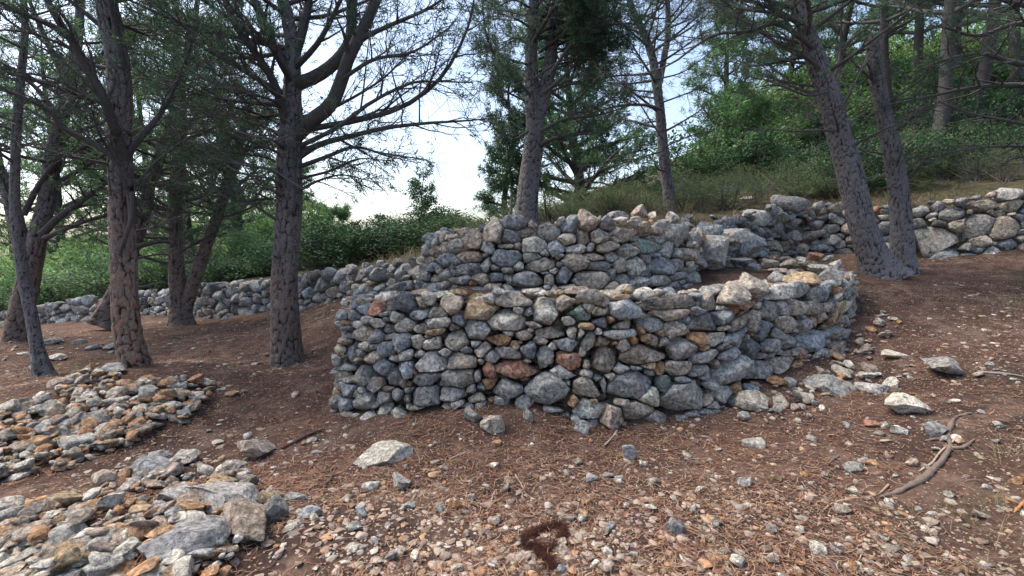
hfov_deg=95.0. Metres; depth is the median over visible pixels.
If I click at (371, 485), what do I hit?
rock
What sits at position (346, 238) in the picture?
shrub
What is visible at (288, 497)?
boulder
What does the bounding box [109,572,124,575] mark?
rubble stone
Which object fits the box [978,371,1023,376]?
stick
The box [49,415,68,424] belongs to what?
rubble stone
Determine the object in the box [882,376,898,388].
rock
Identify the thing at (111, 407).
rubble stone
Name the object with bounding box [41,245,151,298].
shrub
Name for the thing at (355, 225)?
shrub
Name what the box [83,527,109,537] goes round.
rubble stone
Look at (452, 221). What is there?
shrub
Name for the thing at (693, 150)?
shrub
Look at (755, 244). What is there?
boulder
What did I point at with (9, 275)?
shrub
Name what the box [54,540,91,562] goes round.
rubble stone
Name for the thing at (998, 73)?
shrub
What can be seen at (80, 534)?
rock
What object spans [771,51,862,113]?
shrub
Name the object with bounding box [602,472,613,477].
rock
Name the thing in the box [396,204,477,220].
shrub
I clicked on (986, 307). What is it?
grass tuft
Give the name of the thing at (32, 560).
rubble stone
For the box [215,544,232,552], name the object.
rubble stone
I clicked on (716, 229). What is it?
boulder
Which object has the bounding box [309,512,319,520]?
rock
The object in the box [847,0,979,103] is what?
pine tree
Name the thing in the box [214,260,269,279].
shrub
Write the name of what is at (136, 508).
rubble stone
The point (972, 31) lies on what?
shrub
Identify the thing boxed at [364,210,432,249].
shrub
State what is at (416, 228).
shrub
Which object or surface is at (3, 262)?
shrub
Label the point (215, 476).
boulder
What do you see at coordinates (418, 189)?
sapling
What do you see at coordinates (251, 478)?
rubble stone
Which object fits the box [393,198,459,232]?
shrub
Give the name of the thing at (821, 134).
shrub
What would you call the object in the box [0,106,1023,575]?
ground
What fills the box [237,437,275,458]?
boulder
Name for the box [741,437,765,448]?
rock
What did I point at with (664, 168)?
pine tree
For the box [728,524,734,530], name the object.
rock
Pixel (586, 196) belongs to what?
shrub
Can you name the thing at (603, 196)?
shrub
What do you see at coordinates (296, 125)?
pine tree
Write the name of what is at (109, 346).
rock
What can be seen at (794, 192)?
shrub
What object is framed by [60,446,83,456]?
rubble stone
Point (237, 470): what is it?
rubble stone
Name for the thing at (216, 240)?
shrub
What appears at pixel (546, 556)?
torn root mat
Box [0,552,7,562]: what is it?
rubble stone
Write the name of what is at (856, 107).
shrub
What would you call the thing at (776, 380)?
rock
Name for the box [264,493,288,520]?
boulder
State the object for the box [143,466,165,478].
rubble stone
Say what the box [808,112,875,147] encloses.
shrub
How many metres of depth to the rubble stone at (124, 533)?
2.30 m
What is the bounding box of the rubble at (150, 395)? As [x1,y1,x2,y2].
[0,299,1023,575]
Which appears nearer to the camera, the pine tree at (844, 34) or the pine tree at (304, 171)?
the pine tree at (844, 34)
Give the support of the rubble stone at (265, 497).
on the ground at (1004, 270)
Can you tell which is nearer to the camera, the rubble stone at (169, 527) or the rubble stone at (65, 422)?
the rubble stone at (169, 527)
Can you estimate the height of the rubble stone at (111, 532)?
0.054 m
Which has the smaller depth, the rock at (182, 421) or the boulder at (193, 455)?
the boulder at (193, 455)
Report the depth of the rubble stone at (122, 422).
3.91 m
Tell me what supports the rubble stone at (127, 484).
on the ground at (1004, 270)
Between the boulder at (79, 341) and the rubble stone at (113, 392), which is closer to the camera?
the rubble stone at (113, 392)
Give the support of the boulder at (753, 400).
on the ground at (1004, 270)
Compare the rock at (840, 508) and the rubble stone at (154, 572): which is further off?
the rock at (840, 508)
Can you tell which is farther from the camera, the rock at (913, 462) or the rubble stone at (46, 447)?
the rubble stone at (46, 447)
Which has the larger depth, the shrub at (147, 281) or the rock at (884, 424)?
the shrub at (147, 281)
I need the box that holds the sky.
[0,0,1023,260]
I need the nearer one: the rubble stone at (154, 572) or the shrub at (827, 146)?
the rubble stone at (154, 572)
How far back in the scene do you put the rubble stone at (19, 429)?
3.67 m
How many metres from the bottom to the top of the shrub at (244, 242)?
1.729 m
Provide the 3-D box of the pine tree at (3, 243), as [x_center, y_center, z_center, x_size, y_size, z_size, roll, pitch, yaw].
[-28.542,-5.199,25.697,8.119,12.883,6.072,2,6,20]
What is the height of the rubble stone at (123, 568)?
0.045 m
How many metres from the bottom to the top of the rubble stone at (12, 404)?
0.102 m
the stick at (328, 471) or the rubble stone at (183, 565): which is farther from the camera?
the stick at (328, 471)
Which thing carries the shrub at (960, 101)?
on the ground at (1004, 270)
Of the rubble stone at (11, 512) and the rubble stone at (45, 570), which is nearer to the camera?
the rubble stone at (45, 570)
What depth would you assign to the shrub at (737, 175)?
13.90 m
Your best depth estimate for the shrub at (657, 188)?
13.03 m
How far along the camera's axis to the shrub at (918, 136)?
12.06 m
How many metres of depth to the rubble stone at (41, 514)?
2.45 m
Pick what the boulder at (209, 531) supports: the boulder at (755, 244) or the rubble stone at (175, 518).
the rubble stone at (175, 518)
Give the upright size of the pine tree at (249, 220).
9.726 m
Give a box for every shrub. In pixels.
[0,231,108,275]
[0,238,85,298]
[0,249,15,278]
[0,255,49,289]
[0,263,84,304]
[0,271,76,310]
[0,279,41,318]
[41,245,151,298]
[42,232,160,296]
[42,265,163,295]
[43,264,103,301]
[45,236,153,279]
[93,220,195,253]
[97,263,187,292]
[104,240,221,292]
[140,219,247,262]
[160,255,248,282]
[185,249,242,278]
[192,203,302,248]
[195,205,269,251]
[207,260,254,281]
[212,235,272,275]
[213,229,300,279]
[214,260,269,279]
[218,254,304,273]
[232,250,271,276]
[234,195,328,242]
[239,232,301,264]
[245,221,319,242]
[261,240,310,270]
[263,219,344,272]
[268,220,341,271]
[300,213,390,267]
[313,236,410,264]
[316,215,415,260]
[344,219,375,230]
[350,228,415,257]
[360,224,434,255]
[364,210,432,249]
[365,219,446,252]
[367,211,417,235]
[383,217,456,248]
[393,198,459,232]
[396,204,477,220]
[401,207,470,224]
[403,219,466,234]
[413,209,495,230]
[425,213,483,228]
[447,212,484,228]
[451,212,491,228]
[462,204,513,225]
[477,199,558,225]
[487,186,588,224]
[492,212,547,222]
[538,183,626,216]
[538,186,601,221]
[538,187,628,219]
[543,191,595,206]
[548,199,627,214]
[568,174,654,215]
[571,188,598,207]
[576,173,646,216]
[592,186,659,210]
[593,182,686,212]
[598,190,675,214]
[622,185,742,212]
[632,119,801,184]
[633,168,694,208]
[635,174,684,200]
[636,180,688,200]
[646,154,732,187]
[671,166,736,202]
[673,88,802,161]
[674,177,789,209]
[674,182,696,202]
[677,171,765,203]
[680,147,765,184]
[683,178,733,212]
[697,73,793,133]
[700,129,801,185]
[700,163,751,184]
[703,104,778,156]
[716,162,766,191]
[722,164,806,191]
[723,163,776,175]
[725,167,784,205]
[728,171,811,192]
[730,71,814,112]
[731,174,806,185]
[736,141,802,179]
[740,72,815,125]
[741,155,811,188]
[742,107,823,157]
[743,177,881,198]
[744,174,838,200]
[750,80,815,139]
[755,158,835,197]
[763,81,902,136]
[764,171,883,198]
[769,140,880,180]
[770,158,830,183]
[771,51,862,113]
[783,111,876,155]
[785,139,817,167]
[786,147,915,199]
[795,130,946,189]
[795,148,838,198]
[805,38,895,83]
[805,125,879,166]
[806,63,899,122]
[807,60,908,123]
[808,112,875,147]
[811,113,923,145]
[826,23,924,56]
[828,30,897,65]
[834,35,974,87]
[851,55,995,127]
[854,51,939,106]
[855,136,939,189]
[863,132,924,175]
[865,14,1023,68]
[870,51,971,109]
[873,99,949,140]
[891,15,1023,86]
[891,35,1023,113]
[894,83,1023,141]
[898,8,1006,66]
[898,110,977,159]
[900,123,951,148]
[904,129,986,177]
[910,55,1023,105]
[912,88,1022,137]
[916,125,1023,169]
[918,109,1006,149]
[919,124,985,176]
[921,151,976,180]
[925,122,1020,139]
[934,134,1023,181]
[947,111,1023,143]
[953,76,1023,128]
[957,136,1023,182]
[969,8,1023,47]
[971,109,1023,154]
[972,36,1023,78]
[973,125,1023,155]
[986,93,1023,119]
[992,44,1023,101]
[995,124,1023,150]
[1000,128,1023,159]
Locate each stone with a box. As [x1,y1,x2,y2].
[0,361,86,382]
[0,399,20,410]
[0,427,15,439]
[0,464,8,478]
[0,495,25,510]
[0,505,24,521]
[0,517,27,536]
[0,519,14,525]
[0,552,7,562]
[0,553,32,567]
[0,561,25,574]
[4,572,26,575]
[6,462,18,472]
[7,526,22,536]
[10,425,33,433]
[10,550,20,556]
[11,519,52,541]
[15,540,44,546]
[17,499,50,516]
[17,540,47,560]
[17,568,34,575]
[19,403,31,410]
[25,555,41,564]
[27,525,50,546]
[28,570,54,575]
[29,557,56,567]
[30,435,51,445]
[31,511,47,521]
[33,566,60,575]
[35,443,53,451]
[40,510,61,519]
[40,543,58,559]
[42,492,70,510]
[42,540,67,553]
[44,407,65,416]
[48,425,57,429]
[48,523,86,543]
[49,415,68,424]
[49,441,58,447]
[49,547,82,571]
[50,426,66,437]
[51,459,71,470]
[53,490,82,504]
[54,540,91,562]
[57,419,71,426]
[57,435,90,449]
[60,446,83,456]
[61,565,83,573]
[62,567,86,575]
[64,369,87,376]
[64,499,92,516]
[65,504,91,527]
[67,502,81,509]
[69,423,80,432]
[69,534,90,543]
[70,387,85,402]
[70,560,88,567]
[75,395,92,402]
[75,497,103,511]
[77,427,93,434]
[80,390,100,399]
[81,417,98,428]
[81,487,101,500]
[81,545,88,550]
[82,554,124,575]
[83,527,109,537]
[85,535,111,545]
[88,506,97,519]
[88,541,116,552]
[88,551,114,565]
[91,469,117,484]
[95,421,118,440]
[95,492,125,507]
[98,429,115,440]
[102,527,123,535]
[103,515,125,526]
[104,386,128,398]
[104,559,138,575]
[105,402,118,410]
[109,418,125,425]
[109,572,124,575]
[110,533,125,545]
[112,564,130,573]
[116,476,141,491]
[120,526,151,540]
[120,528,127,543]
[124,520,158,527]
[125,556,159,575]
[128,416,146,428]
[128,502,148,514]
[135,424,154,435]
[140,569,159,575]
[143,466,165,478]
[143,479,166,489]
[143,505,158,518]
[144,526,167,537]
[148,500,165,508]
[151,515,167,529]
[157,500,176,514]
[159,549,186,564]
[161,522,172,527]
[161,563,173,575]
[165,401,183,407]
[165,525,175,531]
[168,510,198,522]
[168,515,180,523]
[172,555,194,575]
[173,382,187,388]
[175,499,204,510]
[177,486,204,501]
[184,510,206,520]
[186,547,214,556]
[192,562,200,575]
[197,540,229,560]
[202,563,219,575]
[214,464,221,472]
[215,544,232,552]
[220,470,235,476]
[221,459,246,469]
[221,468,244,472]
[234,468,251,481]
[241,474,259,485]
[259,491,283,504]
[790,390,810,398]
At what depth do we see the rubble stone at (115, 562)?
2.13 m
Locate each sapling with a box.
[402,164,441,215]
[485,105,524,214]
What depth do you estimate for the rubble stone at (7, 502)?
2.59 m
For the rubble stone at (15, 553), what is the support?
on the ground at (1004, 270)
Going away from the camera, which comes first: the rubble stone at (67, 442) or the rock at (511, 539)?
the rock at (511, 539)
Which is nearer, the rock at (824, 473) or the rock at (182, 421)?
the rock at (824, 473)
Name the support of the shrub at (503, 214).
on the ground at (1004, 270)
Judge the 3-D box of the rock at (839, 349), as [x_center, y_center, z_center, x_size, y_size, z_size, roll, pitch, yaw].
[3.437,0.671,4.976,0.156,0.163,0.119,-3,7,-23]
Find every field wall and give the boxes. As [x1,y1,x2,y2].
[0,256,423,327]
[695,188,1023,270]
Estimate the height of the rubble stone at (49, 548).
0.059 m
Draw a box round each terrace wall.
[329,252,859,429]
[413,204,707,291]
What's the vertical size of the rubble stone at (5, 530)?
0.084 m
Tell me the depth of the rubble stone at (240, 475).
3.29 m
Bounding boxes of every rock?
[33,399,67,409]
[57,390,72,397]
[63,406,82,418]
[69,402,98,411]
[73,527,94,538]
[95,387,112,397]
[100,362,126,374]
[102,343,114,349]
[178,419,189,423]
[224,390,238,395]
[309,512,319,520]
[356,507,366,517]
[361,481,380,491]
[392,472,410,488]
[402,502,414,508]
[437,504,443,512]
[449,497,461,508]
[464,406,482,421]
[467,493,477,500]
[481,484,491,489]
[503,536,516,543]
[523,406,532,421]
[556,564,566,573]
[558,545,570,556]
[574,420,589,433]
[586,472,598,482]
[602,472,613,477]
[622,445,636,459]
[663,517,685,535]
[681,214,692,220]
[700,538,707,545]
[713,520,720,526]
[719,547,730,554]
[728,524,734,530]
[730,554,745,567]
[737,477,751,487]
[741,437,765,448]
[765,552,779,562]
[766,376,786,384]
[770,475,782,481]
[795,525,804,532]
[809,540,826,556]
[818,404,825,411]
[819,470,828,478]
[829,344,844,354]
[832,504,851,513]
[842,461,862,472]
[844,561,859,574]
[856,371,881,376]
[863,419,881,426]
[863,459,879,465]
[880,421,889,428]
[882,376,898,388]
[890,425,907,434]
[905,458,918,466]
[921,421,948,436]
[971,509,989,518]
[992,421,1003,428]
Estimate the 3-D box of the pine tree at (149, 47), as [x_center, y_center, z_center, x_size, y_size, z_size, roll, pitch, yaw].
[-16.977,-5.846,21.831,6.550,12.593,5.520,2,6,20]
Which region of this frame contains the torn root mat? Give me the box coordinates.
[518,516,571,575]
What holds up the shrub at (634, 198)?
on the ground at (1004, 270)
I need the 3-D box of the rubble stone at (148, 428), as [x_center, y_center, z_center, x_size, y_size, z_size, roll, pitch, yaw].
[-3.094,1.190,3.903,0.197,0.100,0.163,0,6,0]
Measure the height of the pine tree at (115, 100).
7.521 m
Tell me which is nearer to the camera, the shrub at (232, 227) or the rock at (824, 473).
the rock at (824, 473)
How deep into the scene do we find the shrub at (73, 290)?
13.70 m
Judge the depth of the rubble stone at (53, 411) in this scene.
3.88 m
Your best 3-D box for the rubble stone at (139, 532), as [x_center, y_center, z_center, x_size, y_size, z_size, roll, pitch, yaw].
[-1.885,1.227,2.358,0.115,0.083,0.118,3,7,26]
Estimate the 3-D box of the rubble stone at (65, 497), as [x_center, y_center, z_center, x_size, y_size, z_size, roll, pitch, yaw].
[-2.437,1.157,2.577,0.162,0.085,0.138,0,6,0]
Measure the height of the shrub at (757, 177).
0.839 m
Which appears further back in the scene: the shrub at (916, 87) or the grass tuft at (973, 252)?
the shrub at (916, 87)
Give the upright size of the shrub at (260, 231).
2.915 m
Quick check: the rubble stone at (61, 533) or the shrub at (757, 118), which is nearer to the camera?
the rubble stone at (61, 533)
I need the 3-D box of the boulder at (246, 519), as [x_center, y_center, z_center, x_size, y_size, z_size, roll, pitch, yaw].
[-1.412,1.229,2.476,0.201,0.158,0.336,-4,7,-30]
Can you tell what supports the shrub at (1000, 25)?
on the ground at (1004, 270)
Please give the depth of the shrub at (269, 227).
17.01 m
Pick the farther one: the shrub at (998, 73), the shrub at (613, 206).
the shrub at (998, 73)
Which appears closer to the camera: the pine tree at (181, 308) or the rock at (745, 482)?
the rock at (745, 482)
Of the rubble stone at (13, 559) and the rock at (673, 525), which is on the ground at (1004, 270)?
the rock at (673, 525)
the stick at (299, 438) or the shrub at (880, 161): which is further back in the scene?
the shrub at (880, 161)
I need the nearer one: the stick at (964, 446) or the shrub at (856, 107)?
the stick at (964, 446)
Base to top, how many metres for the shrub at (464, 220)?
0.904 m
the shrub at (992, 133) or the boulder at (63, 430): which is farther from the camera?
the shrub at (992, 133)
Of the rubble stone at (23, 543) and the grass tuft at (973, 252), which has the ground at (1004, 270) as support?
the grass tuft at (973, 252)
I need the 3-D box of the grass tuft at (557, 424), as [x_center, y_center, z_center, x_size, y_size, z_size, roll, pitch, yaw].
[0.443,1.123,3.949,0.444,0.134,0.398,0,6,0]
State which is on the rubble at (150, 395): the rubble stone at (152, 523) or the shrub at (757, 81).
the rubble stone at (152, 523)
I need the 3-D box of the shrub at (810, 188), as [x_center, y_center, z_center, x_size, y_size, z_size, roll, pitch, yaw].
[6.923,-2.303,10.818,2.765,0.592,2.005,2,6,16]
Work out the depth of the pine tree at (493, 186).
13.01 m
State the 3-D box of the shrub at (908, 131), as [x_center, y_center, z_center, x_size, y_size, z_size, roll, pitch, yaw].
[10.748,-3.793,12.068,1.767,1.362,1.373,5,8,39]
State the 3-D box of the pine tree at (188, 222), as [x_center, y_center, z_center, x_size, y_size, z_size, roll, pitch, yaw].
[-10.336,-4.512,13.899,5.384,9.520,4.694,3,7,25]
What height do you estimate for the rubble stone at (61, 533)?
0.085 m
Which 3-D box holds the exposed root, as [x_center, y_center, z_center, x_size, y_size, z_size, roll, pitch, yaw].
[2.909,1.125,3.211,1.475,0.267,0.136,-4,7,-33]
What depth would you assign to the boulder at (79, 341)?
7.42 m
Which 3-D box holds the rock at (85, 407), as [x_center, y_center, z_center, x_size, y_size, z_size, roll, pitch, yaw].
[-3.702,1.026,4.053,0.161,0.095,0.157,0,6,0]
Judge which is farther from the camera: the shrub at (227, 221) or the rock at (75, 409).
the shrub at (227, 221)
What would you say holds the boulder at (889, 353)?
on the ground at (1004, 270)
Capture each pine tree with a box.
[0,0,94,377]
[0,0,177,342]
[0,0,230,367]
[0,33,160,265]
[0,81,76,261]
[10,0,279,328]
[21,0,306,326]
[61,70,192,253]
[62,0,550,367]
[70,0,272,271]
[70,22,227,249]
[142,7,301,255]
[166,116,275,235]
[248,154,342,229]
[312,200,353,228]
[447,0,675,228]
[472,52,538,222]
[500,0,704,208]
[552,0,735,213]
[592,0,962,280]
[680,0,776,152]
[736,0,865,94]
[792,0,938,94]
[810,0,943,146]
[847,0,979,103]
[847,0,1023,205]
[863,0,1023,144]
[875,0,1023,119]
[891,0,1022,105]
[913,0,986,67]
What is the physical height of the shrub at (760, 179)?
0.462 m
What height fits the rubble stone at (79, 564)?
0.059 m
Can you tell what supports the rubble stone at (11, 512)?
on the rubble stone
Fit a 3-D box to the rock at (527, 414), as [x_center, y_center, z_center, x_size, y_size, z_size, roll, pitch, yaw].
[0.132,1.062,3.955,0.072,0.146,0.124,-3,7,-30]
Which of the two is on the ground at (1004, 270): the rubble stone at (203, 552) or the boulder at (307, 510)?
the boulder at (307, 510)
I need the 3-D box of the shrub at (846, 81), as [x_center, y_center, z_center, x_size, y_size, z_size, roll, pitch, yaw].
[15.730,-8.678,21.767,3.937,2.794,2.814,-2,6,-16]
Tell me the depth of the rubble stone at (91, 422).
3.82 m
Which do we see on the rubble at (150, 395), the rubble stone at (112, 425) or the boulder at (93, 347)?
the rubble stone at (112, 425)
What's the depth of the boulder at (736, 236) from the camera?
6.19 m
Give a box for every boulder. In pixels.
[9,440,52,452]
[16,351,29,354]
[43,337,64,344]
[43,427,69,436]
[49,353,67,359]
[70,339,87,344]
[79,410,111,423]
[84,344,103,350]
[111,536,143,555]
[122,517,145,523]
[130,454,170,470]
[136,515,231,561]
[156,481,189,501]
[164,505,185,519]
[173,449,200,464]
[183,482,260,514]
[206,472,237,482]
[223,498,266,540]
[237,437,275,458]
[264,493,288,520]
[283,492,307,501]
[298,505,322,518]
[353,440,413,467]
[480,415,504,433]
[699,235,728,269]
[702,224,723,235]
[721,228,754,244]
[728,243,739,251]
[736,390,768,410]
[740,231,766,255]
[802,374,855,396]
[854,382,888,393]
[881,349,908,357]
[884,392,931,413]
[920,356,964,374]
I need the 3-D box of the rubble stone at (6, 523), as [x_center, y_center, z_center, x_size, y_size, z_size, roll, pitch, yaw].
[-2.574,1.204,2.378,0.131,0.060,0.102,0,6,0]
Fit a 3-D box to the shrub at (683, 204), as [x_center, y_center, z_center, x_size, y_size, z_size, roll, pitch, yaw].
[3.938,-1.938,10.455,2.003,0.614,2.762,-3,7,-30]
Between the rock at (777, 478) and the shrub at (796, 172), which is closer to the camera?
the rock at (777, 478)
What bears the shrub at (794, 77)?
on the ground at (1004, 270)
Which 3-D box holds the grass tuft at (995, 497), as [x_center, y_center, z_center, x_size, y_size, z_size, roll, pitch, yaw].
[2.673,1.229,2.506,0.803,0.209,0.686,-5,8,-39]
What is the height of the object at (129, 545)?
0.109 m
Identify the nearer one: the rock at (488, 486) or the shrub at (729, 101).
the rock at (488, 486)
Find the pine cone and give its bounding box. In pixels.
[793,396,801,403]
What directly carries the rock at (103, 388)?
on the ground at (1004, 270)
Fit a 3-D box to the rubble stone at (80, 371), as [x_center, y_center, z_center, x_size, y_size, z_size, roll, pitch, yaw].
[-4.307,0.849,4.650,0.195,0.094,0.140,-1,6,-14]
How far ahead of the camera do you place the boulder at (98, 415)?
3.89 m
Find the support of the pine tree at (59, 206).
on the ground at (1004, 270)
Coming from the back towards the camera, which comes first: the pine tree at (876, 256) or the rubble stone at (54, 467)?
the pine tree at (876, 256)
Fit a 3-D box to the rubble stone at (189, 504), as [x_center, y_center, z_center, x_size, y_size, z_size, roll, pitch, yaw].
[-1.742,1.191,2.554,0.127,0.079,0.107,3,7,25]
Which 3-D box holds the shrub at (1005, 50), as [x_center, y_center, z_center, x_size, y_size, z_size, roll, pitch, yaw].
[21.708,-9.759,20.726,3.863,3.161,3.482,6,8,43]
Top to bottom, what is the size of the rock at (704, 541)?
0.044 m
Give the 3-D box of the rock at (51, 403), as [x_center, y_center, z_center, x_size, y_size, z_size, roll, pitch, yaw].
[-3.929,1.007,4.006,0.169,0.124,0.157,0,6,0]
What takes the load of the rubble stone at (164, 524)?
on the ground at (1004, 270)
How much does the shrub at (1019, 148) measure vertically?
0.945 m
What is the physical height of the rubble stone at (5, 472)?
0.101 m
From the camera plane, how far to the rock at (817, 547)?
2.46 m
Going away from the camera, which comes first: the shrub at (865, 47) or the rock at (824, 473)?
the rock at (824, 473)
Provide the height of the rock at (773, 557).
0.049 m
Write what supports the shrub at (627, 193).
on the ground at (1004, 270)
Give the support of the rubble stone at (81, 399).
on the ground at (1004, 270)
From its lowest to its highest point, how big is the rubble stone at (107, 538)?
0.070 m
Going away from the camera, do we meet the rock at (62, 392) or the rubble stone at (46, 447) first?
the rubble stone at (46, 447)
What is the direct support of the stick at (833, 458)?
on the ground at (1004, 270)
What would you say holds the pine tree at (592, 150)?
on the ground at (1004, 270)
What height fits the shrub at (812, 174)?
1.194 m
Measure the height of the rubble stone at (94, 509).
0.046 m
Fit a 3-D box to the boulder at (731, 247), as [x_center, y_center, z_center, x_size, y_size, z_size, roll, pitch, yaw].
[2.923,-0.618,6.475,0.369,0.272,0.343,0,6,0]
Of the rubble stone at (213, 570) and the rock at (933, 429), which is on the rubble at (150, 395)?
the rubble stone at (213, 570)
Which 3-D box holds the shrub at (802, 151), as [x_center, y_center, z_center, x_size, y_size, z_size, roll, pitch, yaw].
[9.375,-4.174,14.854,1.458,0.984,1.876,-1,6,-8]
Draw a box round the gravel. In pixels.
[0,254,1023,575]
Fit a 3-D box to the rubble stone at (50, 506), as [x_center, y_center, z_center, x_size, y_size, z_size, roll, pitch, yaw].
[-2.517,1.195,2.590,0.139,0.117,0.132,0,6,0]
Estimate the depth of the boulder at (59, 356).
6.27 m
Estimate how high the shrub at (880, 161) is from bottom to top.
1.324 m
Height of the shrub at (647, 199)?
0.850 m
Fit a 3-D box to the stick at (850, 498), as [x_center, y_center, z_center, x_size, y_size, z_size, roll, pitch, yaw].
[2.131,1.296,2.892,0.634,0.052,0.055,-2,6,-20]
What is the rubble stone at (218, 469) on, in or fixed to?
on the ground at (1004, 270)
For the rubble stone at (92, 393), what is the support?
on the ground at (1004, 270)
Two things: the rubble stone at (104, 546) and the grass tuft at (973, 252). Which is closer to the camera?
the rubble stone at (104, 546)
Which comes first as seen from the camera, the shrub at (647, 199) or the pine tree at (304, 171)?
the shrub at (647, 199)
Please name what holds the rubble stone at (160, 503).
on the rubble stone at (165, 507)
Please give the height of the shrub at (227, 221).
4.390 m
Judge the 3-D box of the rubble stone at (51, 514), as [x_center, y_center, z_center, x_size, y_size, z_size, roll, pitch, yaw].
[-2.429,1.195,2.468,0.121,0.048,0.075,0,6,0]
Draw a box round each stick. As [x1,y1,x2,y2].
[281,428,323,448]
[314,464,336,487]
[604,430,617,445]
[821,484,889,512]
[826,559,838,574]
[827,455,839,464]
[918,440,954,471]
[924,431,950,441]
[951,439,974,449]
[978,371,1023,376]
[1013,501,1023,513]
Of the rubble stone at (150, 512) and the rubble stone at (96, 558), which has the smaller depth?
the rubble stone at (96, 558)
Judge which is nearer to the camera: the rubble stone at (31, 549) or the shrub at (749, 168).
the rubble stone at (31, 549)
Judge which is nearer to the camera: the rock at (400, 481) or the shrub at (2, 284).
the rock at (400, 481)
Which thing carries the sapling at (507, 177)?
on the ground at (1004, 270)
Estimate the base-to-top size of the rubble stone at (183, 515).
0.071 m
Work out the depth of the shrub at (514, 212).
10.76 m
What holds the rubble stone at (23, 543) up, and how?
on the rubble at (150, 395)
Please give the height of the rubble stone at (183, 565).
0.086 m
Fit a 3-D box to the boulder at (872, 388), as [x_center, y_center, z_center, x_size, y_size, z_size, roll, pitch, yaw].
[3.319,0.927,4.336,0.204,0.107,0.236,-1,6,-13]
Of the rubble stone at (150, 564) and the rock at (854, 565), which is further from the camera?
the rock at (854, 565)
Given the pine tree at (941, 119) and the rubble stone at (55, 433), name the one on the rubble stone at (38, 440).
the rubble stone at (55, 433)
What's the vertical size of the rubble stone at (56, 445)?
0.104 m
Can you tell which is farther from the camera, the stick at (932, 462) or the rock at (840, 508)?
the stick at (932, 462)
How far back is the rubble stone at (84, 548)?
2.20 m
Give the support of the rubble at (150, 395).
on the ground at (1004, 270)
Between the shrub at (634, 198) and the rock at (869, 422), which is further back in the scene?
the shrub at (634, 198)
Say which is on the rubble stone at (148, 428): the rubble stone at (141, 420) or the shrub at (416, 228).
the rubble stone at (141, 420)
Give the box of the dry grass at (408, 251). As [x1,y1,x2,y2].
[337,118,1023,268]
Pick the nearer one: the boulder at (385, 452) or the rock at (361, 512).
the rock at (361, 512)
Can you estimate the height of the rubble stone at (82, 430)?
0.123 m
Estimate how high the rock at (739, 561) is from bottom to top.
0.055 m
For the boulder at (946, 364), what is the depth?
4.22 m
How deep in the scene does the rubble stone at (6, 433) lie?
3.62 m
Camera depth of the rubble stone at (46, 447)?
3.54 m
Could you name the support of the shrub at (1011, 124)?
on the ground at (1004, 270)
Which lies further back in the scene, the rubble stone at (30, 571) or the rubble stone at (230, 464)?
the rubble stone at (230, 464)
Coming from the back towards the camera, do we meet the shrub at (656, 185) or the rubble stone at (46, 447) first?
the shrub at (656, 185)
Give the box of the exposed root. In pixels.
[879,412,972,497]
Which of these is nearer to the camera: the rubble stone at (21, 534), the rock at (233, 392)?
the rubble stone at (21, 534)
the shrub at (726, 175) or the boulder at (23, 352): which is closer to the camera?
the boulder at (23, 352)
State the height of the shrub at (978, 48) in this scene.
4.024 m
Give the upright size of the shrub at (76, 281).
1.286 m
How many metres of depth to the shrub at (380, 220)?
12.16 m
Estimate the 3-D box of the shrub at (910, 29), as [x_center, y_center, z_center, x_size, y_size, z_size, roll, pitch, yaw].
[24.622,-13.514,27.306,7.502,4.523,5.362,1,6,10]
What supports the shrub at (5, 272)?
on the ground at (1004, 270)
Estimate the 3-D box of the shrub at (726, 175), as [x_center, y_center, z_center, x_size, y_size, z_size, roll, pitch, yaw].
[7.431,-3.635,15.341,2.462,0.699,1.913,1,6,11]
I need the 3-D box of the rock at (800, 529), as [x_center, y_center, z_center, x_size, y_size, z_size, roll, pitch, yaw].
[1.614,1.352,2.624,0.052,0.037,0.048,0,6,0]
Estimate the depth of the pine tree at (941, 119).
12.83 m
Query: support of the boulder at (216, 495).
on the ground at (1004, 270)
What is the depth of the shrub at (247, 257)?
12.36 m
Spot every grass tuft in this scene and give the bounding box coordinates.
[541,410,577,432]
[856,288,891,312]
[860,487,1023,575]
[928,476,1023,558]
[940,294,1022,322]
[946,428,1023,475]
[949,198,1023,257]
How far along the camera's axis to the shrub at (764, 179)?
12.46 m
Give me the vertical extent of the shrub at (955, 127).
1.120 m
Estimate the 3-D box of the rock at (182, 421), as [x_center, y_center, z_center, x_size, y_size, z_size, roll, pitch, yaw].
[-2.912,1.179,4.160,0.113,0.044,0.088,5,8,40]
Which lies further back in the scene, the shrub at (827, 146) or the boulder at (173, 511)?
the shrub at (827, 146)
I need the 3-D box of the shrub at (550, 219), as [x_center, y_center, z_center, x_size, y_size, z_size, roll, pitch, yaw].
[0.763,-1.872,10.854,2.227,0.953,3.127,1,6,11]
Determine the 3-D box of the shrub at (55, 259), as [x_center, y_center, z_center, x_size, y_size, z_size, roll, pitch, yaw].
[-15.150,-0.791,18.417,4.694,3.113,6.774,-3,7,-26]
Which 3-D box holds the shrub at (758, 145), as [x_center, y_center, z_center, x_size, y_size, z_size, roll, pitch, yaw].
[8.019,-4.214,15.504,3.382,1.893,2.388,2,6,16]
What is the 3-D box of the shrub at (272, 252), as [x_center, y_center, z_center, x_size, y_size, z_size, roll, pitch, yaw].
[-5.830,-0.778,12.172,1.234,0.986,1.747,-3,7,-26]
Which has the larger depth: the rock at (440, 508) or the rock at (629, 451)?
the rock at (629, 451)
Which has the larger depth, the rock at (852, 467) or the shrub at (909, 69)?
the shrub at (909, 69)
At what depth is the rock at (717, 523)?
2.69 m
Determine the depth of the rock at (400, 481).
3.12 m

